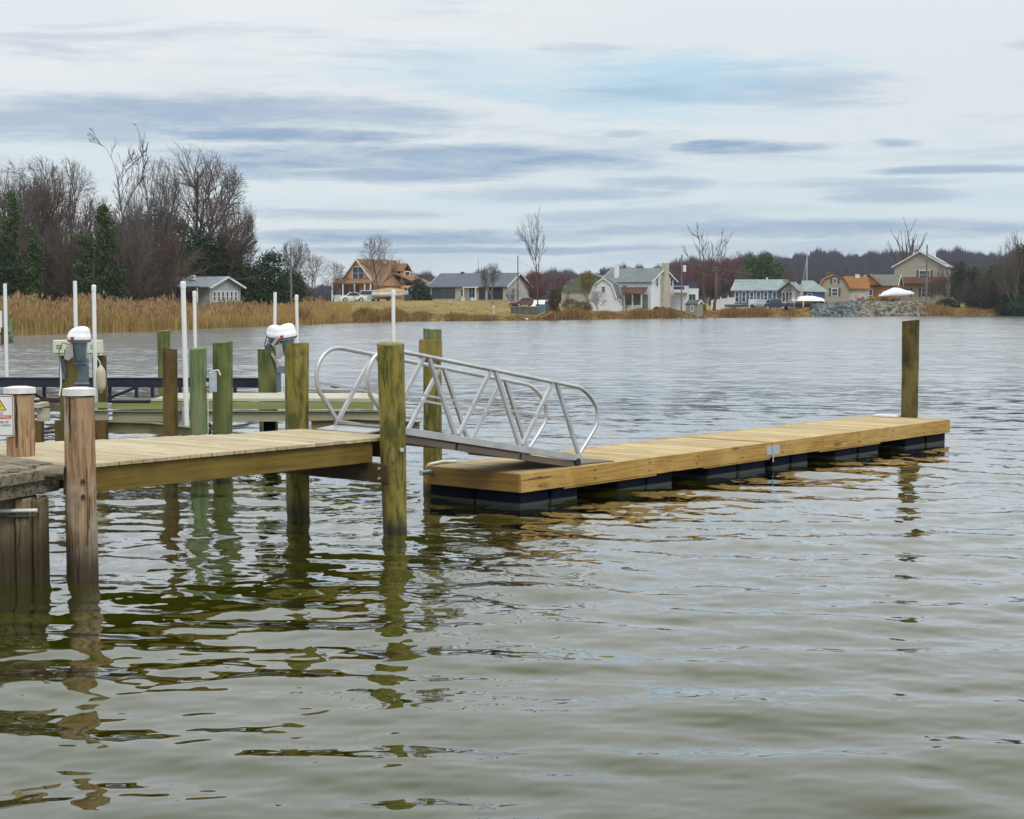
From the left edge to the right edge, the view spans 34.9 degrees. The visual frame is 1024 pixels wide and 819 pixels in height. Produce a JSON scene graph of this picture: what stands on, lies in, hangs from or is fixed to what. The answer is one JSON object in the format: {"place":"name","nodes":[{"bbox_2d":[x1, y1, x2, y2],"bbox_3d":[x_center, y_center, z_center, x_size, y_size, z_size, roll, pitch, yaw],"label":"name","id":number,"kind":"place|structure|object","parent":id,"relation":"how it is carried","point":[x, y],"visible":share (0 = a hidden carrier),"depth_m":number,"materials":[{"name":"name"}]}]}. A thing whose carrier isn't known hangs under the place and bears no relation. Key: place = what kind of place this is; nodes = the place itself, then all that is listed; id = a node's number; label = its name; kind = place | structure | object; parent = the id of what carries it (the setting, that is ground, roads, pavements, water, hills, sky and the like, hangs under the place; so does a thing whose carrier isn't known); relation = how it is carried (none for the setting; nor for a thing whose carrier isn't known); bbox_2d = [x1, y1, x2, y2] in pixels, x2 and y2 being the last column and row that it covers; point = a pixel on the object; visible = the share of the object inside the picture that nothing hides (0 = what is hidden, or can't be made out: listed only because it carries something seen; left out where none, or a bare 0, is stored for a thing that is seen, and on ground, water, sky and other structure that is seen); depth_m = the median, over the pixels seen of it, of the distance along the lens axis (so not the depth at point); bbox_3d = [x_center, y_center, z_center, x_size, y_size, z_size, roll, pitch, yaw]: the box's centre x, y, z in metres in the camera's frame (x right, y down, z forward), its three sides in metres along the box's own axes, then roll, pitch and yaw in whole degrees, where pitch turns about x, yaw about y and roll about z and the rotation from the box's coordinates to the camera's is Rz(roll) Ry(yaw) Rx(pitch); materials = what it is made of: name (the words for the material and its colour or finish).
{"place":"outdoors","nodes":[
{"label":"outdoors","id":0,"kind":"place"},
{"bbox_2d":[58,326,90,386],"bbox_3d":[-6.951,-0.818,25.894,0.510,1.012,0.268,-1,4,-8],"label":"outboard motor","id":1,"kind":"object","parent":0,"point":[79,338],"visible":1,"depth_m":25.83,"materials":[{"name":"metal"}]},
{"bbox_2d":[0,377,257,402],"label":"steel lift frame","id":2,"kind":"object","parent":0,"point":[134,383],"visible":0.61,"depth_m":30.00,"materials":[{"name":"metal"}]},
{"bbox_2d":[3,284,8,394],"bbox_3d":[-9.325,-1.082,29.994,0.067,2.475,0.067,0,4,0],"label":"guide pole","id":3,"kind":"object","parent":2,"relation":"attached to","point":[5,329],"visible":0.6,"depth_m":29.95,"materials":[{"name":"plastic"}]},
{"bbox_2d":[0,316,1023,818],"bbox_3d":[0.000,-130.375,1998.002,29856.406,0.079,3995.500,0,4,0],"label":"water","id":4,"kind":"structure","parent":0,"point":[816,638],"depth_m":13.51,"materials":[{"name":"liquid"}]},
{"bbox_2d":[3,386,35,456],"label":"capped piling","id":5,"kind":"object","parent":4,"relation":"in","point":[20,442],"visible":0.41,"depth_m":16.10,"materials":[{"name":"wood"}]},
{"bbox_2d":[0,395,13,436],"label":"warning sign","id":6,"kind":"object","parent":5,"relation":"attached to","point":[6,415],"visible":1,"depth_m":16.05,"materials":[{"name":"white"}]},
{"bbox_2d":[0,455,64,584],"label":"weathered dock","id":7,"kind":"object","parent":4,"relation":"in","point":[24,538],"visible":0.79,"depth_m":14.90,"materials":[{"name":"wood"}]},
{"bbox_2d":[59,356,88,440],"bbox_3d":[-7.375,0.533,27.412,0.513,2.896,0.349,-1,4,-20],"label":"lift piling","id":8,"kind":"object","parent":4,"relation":"in","point":[70,372],"visible":0.23,"depth_m":27.18,"materials":[{"name":"wood"}]},
{"bbox_2d":[62,387,98,580],"bbox_3d":[-4.022,1.291,15.215,0.313,3.004,0.319,0,4,0],"label":"capped piling","id":9,"kind":"object","parent":4,"relation":"in","point":[82,563],"visible":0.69,"depth_m":15.07,"materials":[{"name":"wood"}]},
{"bbox_2d":[92,355,107,409],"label":"lift piling","id":10,"kind":"object","parent":4,"relation":"in","point":[102,397],"visible":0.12,"depth_m":27.85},
{"bbox_2d":[157,330,169,422],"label":"lift piling","id":11,"kind":"object","parent":4,"relation":"in","point":[163,338],"visible":0.18,"depth_m":32.40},
{"bbox_2d":[162,347,178,484],"bbox_3d":[-4.843,0.691,23.093,0.223,3.154,0.220,0,4,0],"label":"lift piling","id":12,"kind":"object","parent":4,"relation":"in","point":[170,395],"visible":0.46,"depth_m":22.96,"materials":[{"name":"wood"}]},
{"bbox_2d":[0,429,389,494],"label":"fixed dock","id":13,"kind":"object","parent":4,"relation":"in","point":[125,463],"visible":0.81,"depth_m":17.29,"materials":[{"name":"brown wood"}]},
{"bbox_2d":[189,347,207,484],"bbox_3d":[-4.418,0.695,23.001,0.246,3.157,0.245,0,4,0],"label":"lift piling","id":14,"kind":"object","parent":4,"relation":"in","point":[198,390],"visible":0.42,"depth_m":22.84,"materials":[{"name":"green wood"}]},
{"bbox_2d":[212,340,232,483],"bbox_3d":[-4.158,0.629,23.393,0.314,3.237,0.295,0,4,0],"label":"lift piling","id":15,"kind":"object","parent":4,"relation":"in","point":[222,409],"visible":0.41,"depth_m":23.23,"materials":[{"name":"wood"}]},
{"bbox_2d":[34,393,421,442],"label":"lift walkway","id":16,"kind":"structure","parent":4,"relation":"in","point":[137,421],"depth_m":26.33,"materials":[{"name":"wood"}]},
{"bbox_2d":[91,285,97,409],"bbox_3d":[-6.769,-0.814,26.404,0.076,2.417,0.076,0,4,0],"label":"guide pole","id":17,"kind":"object","parent":16,"relation":"attached to","point":[94,325],"visible":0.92,"depth_m":26.36,"materials":[{"name":"plastic"}]},
{"bbox_2d":[180,281,188,425],"bbox_3d":[-5.210,-0.805,25.904,0.115,2.467,0.091,0,4,0],"label":"guide pole","id":18,"kind":"object","parent":16,"relation":"on","point":[184,351],"visible":0.87,"depth_m":25.87,"materials":[{"name":"plastic"}]},
{"bbox_2d":[257,349,277,431],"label":"lift piling","id":19,"kind":"object","parent":4,"relation":"in","point":[266,375],"visible":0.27,"depth_m":28.88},
{"bbox_2d":[265,336,284,392],"bbox_3d":[-4.128,-0.758,28.647,0.410,1.065,0.172,0,4,0],"label":"winch mount","id":20,"kind":"object","parent":19,"relation":"attached to","point":[280,369],"visible":0.61,"depth_m":28.57,"materials":[{"name":"metal"}]},
{"bbox_2d":[269,323,296,367],"bbox_3d":[-4.009,-1.000,29.002,0.663,1.082,0.296,-1,4,-20],"label":"outboard motor","id":21,"kind":"object","parent":19,"relation":"attached to","point":[286,333],"visible":0.58,"depth_m":28.88,"materials":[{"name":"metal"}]},
{"bbox_2d":[285,343,309,512],"bbox_3d":[-2.629,0.828,19.956,0.300,3.297,0.301,0,4,0],"label":"dock piling","id":22,"kind":"object","parent":4,"relation":"in","point":[297,403],"visible":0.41,"depth_m":19.79,"materials":[{"name":"wood"}]},
{"bbox_2d":[377,342,406,532],"bbox_3d":[-1.346,0.908,18.405,0.352,3.344,0.314,0,4,0],"label":"dock piling","id":23,"kind":"object","parent":4,"relation":"in","point":[391,387],"visible":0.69,"depth_m":18.25,"materials":[{"name":"wood"}]},
{"bbox_2d":[419,328,441,495],"bbox_3d":[-1.085,0.624,21.971,0.317,3.438,0.305,0,4,0],"label":"dock piling","id":24,"kind":"object","parent":4,"relation":"in","point":[430,342],"visible":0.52,"depth_m":21.83,"materials":[{"name":"green wood"}]},
{"bbox_2d":[419,414,949,507],"bbox_3d":[3.389,0.765,25.738,1.736,0.695,12.620,3,5,40],"label":"floating dock","id":25,"kind":"object","parent":4,"relation":"on","point":[522,483],"visible":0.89,"depth_m":23.84,"materials":[{"name":"brown wood"}]},
{"bbox_2d":[314,346,612,466],"bbox_3d":[-0.480,-0.007,20.851,1.000,1.676,4.447,4,5,44],"label":"gangway","id":26,"kind":"object","parent":25,"relation":"on","point":[519,450],"visible":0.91,"depth_m":20.55,"materials":[{"name":"metal"}]},
{"bbox_2d":[901,320,919,417],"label":"dock piling","id":27,"kind":"object","parent":4,"relation":"in","point":[910,368],"visible":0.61,"depth_m":30.57,"materials":[{"name":"wood"}]},
{"bbox_2d":[0,0,1023,287],"label":"sky","id":28,"kind":"structure","parent":0,"point":[435,128],"materials":[{"name":"white"}]},
{"bbox_2d":[142,297,966,303],"bbox_3d":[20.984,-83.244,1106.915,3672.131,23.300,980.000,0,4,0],"label":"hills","id":29,"kind":"structure","parent":0,"point":[708,300],"depth_m":671.12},
{"bbox_2d":[127,245,1023,301],"bbox_3d":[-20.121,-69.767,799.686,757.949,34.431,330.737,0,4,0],"label":"hillside woods","id":30,"kind":"object","parent":29,"relation":"on","point":[819,263],"visible":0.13,"depth_m":841.81,"materials":[{"name":"plant"}]},
{"bbox_2d":[240,300,1005,326],"bbox_3d":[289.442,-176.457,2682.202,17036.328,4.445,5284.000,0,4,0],"label":"ground","id":31,"kind":"structure","parent":0,"point":[443,306],"depth_m":233.61,"materials":[{"name":"beige plant"}]},
{"bbox_2d":[0,232,25,298],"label":"ivy tree","id":32,"kind":"object","parent":31,"relation":"on","point":[6,268],"visible":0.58,"depth_m":165.09,"materials":[{"name":"green plant"}]},
{"bbox_2d":[0,188,26,294],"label":"ivy tree","id":33,"kind":"object","parent":31,"relation":"on","point":[11,228],"visible":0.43,"depth_m":168.83,"materials":[{"name":"green plant"}]},
{"bbox_2d":[0,170,53,276],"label":"bare tree","id":34,"kind":"object","parent":31,"relation":"on","point":[29,209],"visible":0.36,"depth_m":177.45,"materials":[{"name":"brown plant"}]},
{"bbox_2d":[20,224,46,301],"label":"ivy tree","id":35,"kind":"object","parent":31,"relation":"on","point":[33,274],"visible":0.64,"depth_m":166.12,"materials":[{"name":"green plant"}]},
{"bbox_2d":[0,156,76,268],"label":"bare tree","id":36,"kind":"object","parent":31,"relation":"on","point":[51,208],"visible":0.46,"depth_m":180.20,"materials":[{"name":"brown plant"}]},
{"bbox_2d":[18,224,70,297],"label":"tree","id":37,"kind":"object","parent":31,"relation":"on","point":[46,263],"visible":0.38,"depth_m":175.54,"materials":[{"name":"brown plant"}]},
{"bbox_2d":[20,225,83,302],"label":"tree","id":38,"kind":"object","parent":31,"relation":"on","point":[57,237],"visible":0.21,"depth_m":175.73,"materials":[{"name":"brown plant"}]},
{"bbox_2d":[20,214,89,302],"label":"tree","id":39,"kind":"object","parent":31,"relation":"on","point":[71,227],"visible":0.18,"depth_m":178.47,"materials":[{"name":"brown plant"}]},
{"bbox_2d":[26,155,97,296],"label":"bare tree","id":40,"kind":"object","parent":31,"relation":"on","point":[75,200],"visible":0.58,"depth_m":185.13,"materials":[{"name":"brown plant"}]},
{"bbox_2d":[51,225,99,293],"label":"tree","id":41,"kind":"object","parent":31,"relation":"on","point":[68,268],"visible":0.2,"depth_m":172.01,"materials":[{"name":"brown plant"}]},
{"bbox_2d":[44,211,123,302],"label":"tree","id":42,"kind":"object","parent":31,"relation":"on","point":[60,280],"visible":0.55,"depth_m":170.57,"materials":[{"name":"brown plant"}]},
{"bbox_2d":[71,230,101,296],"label":"ivy tree","id":43,"kind":"object","parent":31,"relation":"on","point":[87,271],"visible":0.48,"depth_m":167.05,"materials":[{"name":"green plant"}]},
{"bbox_2d":[83,195,122,257],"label":"bare tree","id":44,"kind":"object","parent":31,"relation":"on","point":[94,218],"visible":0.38,"depth_m":174.56,"materials":[{"name":"brown plant"}]},
{"bbox_2d":[90,202,124,293],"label":"ivy tree","id":45,"kind":"object","parent":31,"relation":"on","point":[106,234],"visible":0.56,"depth_m":167.86,"materials":[{"name":"green plant"}]},
{"bbox_2d":[92,263,133,302],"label":"ivy tree","id":46,"kind":"object","parent":31,"relation":"on","point":[113,279],"visible":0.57,"depth_m":165.12,"materials":[{"name":"green plant"}]},
{"bbox_2d":[87,124,151,230],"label":"bare tree","id":47,"kind":"object","parent":31,"relation":"on","point":[132,159],"visible":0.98,"depth_m":186.86,"materials":[{"name":"brown plant"}]},
{"bbox_2d":[84,223,160,299],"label":"tree","id":48,"kind":"object","parent":31,"relation":"on","point":[133,270],"visible":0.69,"depth_m":170.34,"materials":[{"name":"brown plant"}]},
{"bbox_2d":[96,250,168,302],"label":"thicket tree","id":49,"kind":"object","parent":31,"relation":"on","point":[140,292],"visible":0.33,"depth_m":172.60,"materials":[{"name":"brown plant"}]},
{"bbox_2d":[114,183,155,292],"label":"bare tree","id":50,"kind":"object","parent":31,"relation":"on","point":[137,193],"visible":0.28,"depth_m":197.93,"materials":[{"name":"brown plant"}]},
{"bbox_2d":[115,203,156,303],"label":"bare tree","id":51,"kind":"object","parent":31,"relation":"on","point":[128,227],"visible":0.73,"depth_m":174.29,"materials":[{"name":"brown plant"}]},
{"bbox_2d":[130,156,184,298],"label":"bare tree","id":52,"kind":"object","parent":31,"relation":"on","point":[162,212],"visible":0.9,"depth_m":194.88,"materials":[{"name":"brown plant"}]},
{"bbox_2d":[114,211,212,302],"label":"tree","id":53,"kind":"object","parent":31,"relation":"on","point":[179,275],"visible":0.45,"depth_m":183.12,"materials":[{"name":"brown plant"}]},
{"bbox_2d":[154,211,189,300],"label":"bare tree","id":54,"kind":"object","parent":31,"relation":"on","point":[161,237],"visible":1,"depth_m":178.79,"materials":[{"name":"brown plant"}]},
{"bbox_2d":[0,296,351,333],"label":"reed bed","id":55,"kind":"object","parent":31,"relation":"on","point":[31,324],"visible":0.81,"depth_m":146.73,"materials":[{"name":"plant"}]},
{"bbox_2d":[0,290,325,320],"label":"reed plumes","id":56,"kind":"object","parent":55,"relation":"attached to","point":[214,307],"visible":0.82,"depth_m":146.69,"materials":[{"name":"plant"}]},
{"bbox_2d":[138,208,213,301],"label":"tree","id":57,"kind":"object","parent":31,"relation":"on","point":[191,238],"visible":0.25,"depth_m":202.28,"materials":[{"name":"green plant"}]},
{"bbox_2d":[132,140,257,276],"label":"bare tree","id":58,"kind":"object","parent":31,"relation":"on","point":[196,186],"visible":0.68,"depth_m":209.56,"materials":[{"name":"brown plant"}]},
{"bbox_2d":[165,275,246,306],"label":"house","id":59,"kind":"structure","parent":31,"relation":"on","point":[211,289],"depth_m":197.60,"materials":[{"name":"grey"}]},
{"bbox_2d":[187,233,258,302],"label":"evergreen tree","id":60,"kind":"object","parent":31,"relation":"on","point":[220,270],"visible":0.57,"depth_m":203.48,"materials":[{"name":"green plant"}]},
{"bbox_2d":[200,195,258,277],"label":"bare tree","id":61,"kind":"object","parent":31,"relation":"on","point":[237,241],"visible":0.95,"depth_m":203.29,"materials":[{"name":"brown plant"}]},
{"bbox_2d":[243,247,292,307],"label":"evergreen tree","id":62,"kind":"object","parent":31,"relation":"on","point":[277,285],"visible":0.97,"depth_m":204.59,"materials":[{"name":"green plant"}]},
{"bbox_2d":[278,268,311,304],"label":"evergreen tree","id":63,"kind":"object","parent":31,"relation":"on","point":[300,291],"visible":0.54,"depth_m":208.81,"materials":[{"name":"green plant"}]},
{"bbox_2d":[280,236,311,285],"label":"bare tree","id":64,"kind":"object","parent":31,"relation":"on","point":[294,262],"visible":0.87,"depth_m":214.50,"materials":[{"name":"grey plant"}]},
{"bbox_2d":[292,252,332,301],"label":"bare tree","id":65,"kind":"object","parent":31,"relation":"on","point":[313,269],"visible":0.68,"depth_m":220.40,"materials":[{"name":"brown plant"}]},
{"bbox_2d":[320,261,349,301],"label":"bare tree","id":66,"kind":"object","parent":31,"relation":"on","point":[339,273],"visible":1,"depth_m":226.68,"materials":[{"name":"grey plant"}]},
{"bbox_2d":[357,234,401,300],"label":"bare tree","id":67,"kind":"object","parent":31,"relation":"on","point":[373,261],"visible":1,"depth_m":245.72,"materials":[{"name":"brown plant"}]},
{"bbox_2d":[330,258,429,301],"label":"house","id":68,"kind":"structure","parent":31,"relation":"on","point":[399,281],"depth_m":262.00,"materials":[{"name":"brown wood"}]},
{"bbox_2d":[372,288,408,300],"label":"boat on trailer","id":69,"kind":"object","parent":31,"relation":"on","point":[385,293],"visible":0.88,"depth_m":241.67,"materials":[{"name":"beige fabric"}]},
{"bbox_2d":[406,275,433,300],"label":"evergreen tree","id":70,"kind":"object","parent":31,"relation":"on","point":[422,294],"visible":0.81,"depth_m":248.75,"materials":[{"name":"green plant"}]},
{"bbox_2d":[427,272,532,300],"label":"house","id":71,"kind":"structure","parent":31,"relation":"on","point":[468,286],"depth_m":262.31,"materials":[{"name":"beige"}]},
{"bbox_2d":[480,263,501,304],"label":"bare tree","id":72,"kind":"object","parent":31,"relation":"on","point":[487,273],"visible":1,"depth_m":242.02,"materials":[{"name":"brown plant"}]},
{"bbox_2d":[515,207,544,303],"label":"bare tree","id":73,"kind":"object","parent":31,"relation":"on","point":[532,241],"visible":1,"depth_m":231.69,"materials":[{"name":"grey plant"}]},
{"bbox_2d":[523,268,555,299],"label":"bare tree","id":74,"kind":"object","parent":31,"relation":"on","point":[532,294],"visible":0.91,"depth_m":259.84,"materials":[{"name":"brown plant"}]},
{"bbox_2d":[561,274,602,306],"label":"outbuilding","id":75,"kind":"structure","parent":31,"relation":"on","point":[571,285],"depth_m":261.74,"materials":[{"name":"beige"}]},
{"bbox_2d":[578,269,596,304],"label":"bare tree","id":76,"kind":"object","parent":31,"relation":"on","point":[588,282],"visible":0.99,"depth_m":246.25,"materials":[{"name":"green plant"}]},
{"bbox_2d":[589,278,622,311],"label":"barn","id":77,"kind":"structure","parent":31,"relation":"on","point":[612,289],"depth_m":249.38,"materials":[{"name":"white"}]},
{"bbox_2d":[602,263,698,310],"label":"house","id":78,"kind":"structure","parent":31,"relation":"on","point":[658,287],"depth_m":257.44,"materials":[{"name":"white"}]},
{"bbox_2d":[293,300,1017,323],"bbox_3d":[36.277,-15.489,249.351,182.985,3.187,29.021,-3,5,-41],"label":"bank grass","id":79,"kind":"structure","parent":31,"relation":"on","point":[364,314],"depth_m":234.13,"materials":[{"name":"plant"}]},
{"bbox_2d":[671,256,709,286],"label":"bare tree","id":80,"kind":"object","parent":31,"relation":"on","point":[687,269],"visible":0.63,"depth_m":341.82,"materials":[{"name":"brown plant"}]},
{"bbox_2d":[684,300,703,317],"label":"garden shed","id":81,"kind":"structure","parent":31,"relation":"on","point":[694,307],"depth_m":251.67,"materials":[{"name":"beige wood"}]},
{"bbox_2d":[682,222,720,310],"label":"bare tree","id":82,"kind":"object","parent":31,"relation":"on","point":[703,291],"visible":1,"depth_m":256.43,"materials":[{"name":"brown plant"}]},
{"bbox_2d":[697,253,733,304],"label":"bare tree","id":83,"kind":"object","parent":31,"relation":"on","point":[711,290],"visible":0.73,"depth_m":346.23,"materials":[{"name":"brown plant"}]},
{"bbox_2d":[704,230,741,310],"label":"bare tree","id":84,"kind":"object","parent":31,"relation":"on","point":[716,294],"visible":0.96,"depth_m":261.39,"materials":[{"name":"brown plant"}]},
{"bbox_2d":[710,250,750,297],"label":"bare tree","id":85,"kind":"object","parent":31,"relation":"on","point":[735,266],"visible":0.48,"depth_m":344.78,"materials":[{"name":"brown plant"}]},
{"bbox_2d":[739,251,792,281],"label":"evergreen tree","id":86,"kind":"object","parent":31,"relation":"on","point":[756,268],"visible":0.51,"depth_m":327.91,"materials":[{"name":"green plant"}]},
{"bbox_2d":[731,277,827,308],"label":"house","id":87,"kind":"structure","parent":31,"relation":"on","point":[746,293],"depth_m":284.39,"materials":[{"name":"white"}]},
{"bbox_2d":[792,296,824,306],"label":"covered boat","id":88,"kind":"object","parent":31,"relation":"on","point":[804,301],"visible":0.9,"depth_m":279.61,"materials":[{"name":"white plastic"}]},
{"bbox_2d":[809,301,864,316],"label":"riprap","id":89,"kind":"object","parent":31,"relation":"on","point":[836,309],"visible":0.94,"depth_m":277.32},
{"bbox_2d":[819,271,869,301],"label":"house","id":90,"kind":"structure","parent":31,"relation":"on","point":[843,291],"depth_m":295.39,"materials":[{"name":"beige"}]},
{"bbox_2d":[864,274,903,301],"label":"garage","id":91,"kind":"structure","parent":31,"relation":"on","point":[878,287],"depth_m":305.31,"materials":[{"name":"grey wood"}]},
{"bbox_2d":[852,300,925,316],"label":"riprap","id":92,"kind":"object","parent":31,"relation":"on","point":[890,308],"visible":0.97,"depth_m":283.34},
{"bbox_2d":[878,288,913,301],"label":"wrapped boat","id":93,"kind":"object","parent":31,"relation":"on","point":[895,292],"visible":0.91,"depth_m":292.38,"materials":[{"name":"plastic"}]},
{"bbox_2d":[886,218,927,263],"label":"bare tree","id":94,"kind":"object","parent":31,"relation":"on","point":[905,255],"visible":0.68,"depth_m":343.01,"materials":[{"name":"brown plant"}]},
{"bbox_2d":[892,251,951,302],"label":"house","id":95,"kind":"structure","parent":31,"relation":"on","point":[911,269],"depth_m":312.99,"materials":[{"name":"beige"}]},
{"bbox_2d":[927,264,951,301],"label":"bare tree","id":96,"kind":"object","parent":31,"relation":"on","point":[941,286],"visible":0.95,"depth_m":299.75,"materials":[{"name":"brown plant"}]},
{"bbox_2d":[947,261,971,307],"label":"evergreen tree","id":97,"kind":"object","parent":31,"relation":"on","point":[959,274],"visible":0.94,"depth_m":296.61,"materials":[{"name":"green plant"}]},
{"bbox_2d":[966,269,994,306],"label":"bare tree","id":98,"kind":"object","parent":31,"relation":"on","point":[978,285],"visible":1,"depth_m":293.87,"materials":[{"name":"brown plant"}]},
{"bbox_2d":[980,264,1007,299],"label":"evergreen tree","id":99,"kind":"object","parent":31,"relation":"on","point":[993,293],"visible":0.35,"depth_m":302.54,"materials":[{"name":"green plant"}]},
{"bbox_2d":[989,227,1023,309],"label":"bare tree","id":100,"kind":"object","parent":31,"relation":"on","point":[1015,277],"visible":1,"depth_m":287.93,"materials":[{"name":"brown plant"}]},
{"bbox_2d":[993,290,1022,315],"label":"evergreen tree","id":101,"kind":"object","parent":31,"relation":"on","point":[1001,308],"visible":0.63,"depth_m":288.86,"materials":[{"name":"green plant"}]},
{"bbox_2d":[1007,244,1023,299],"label":"evergreen tree","id":102,"kind":"object","parent":31,"relation":"on","point":[1020,286],"visible":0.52,"depth_m":290.43,"materials":[{"name":"green plant"}]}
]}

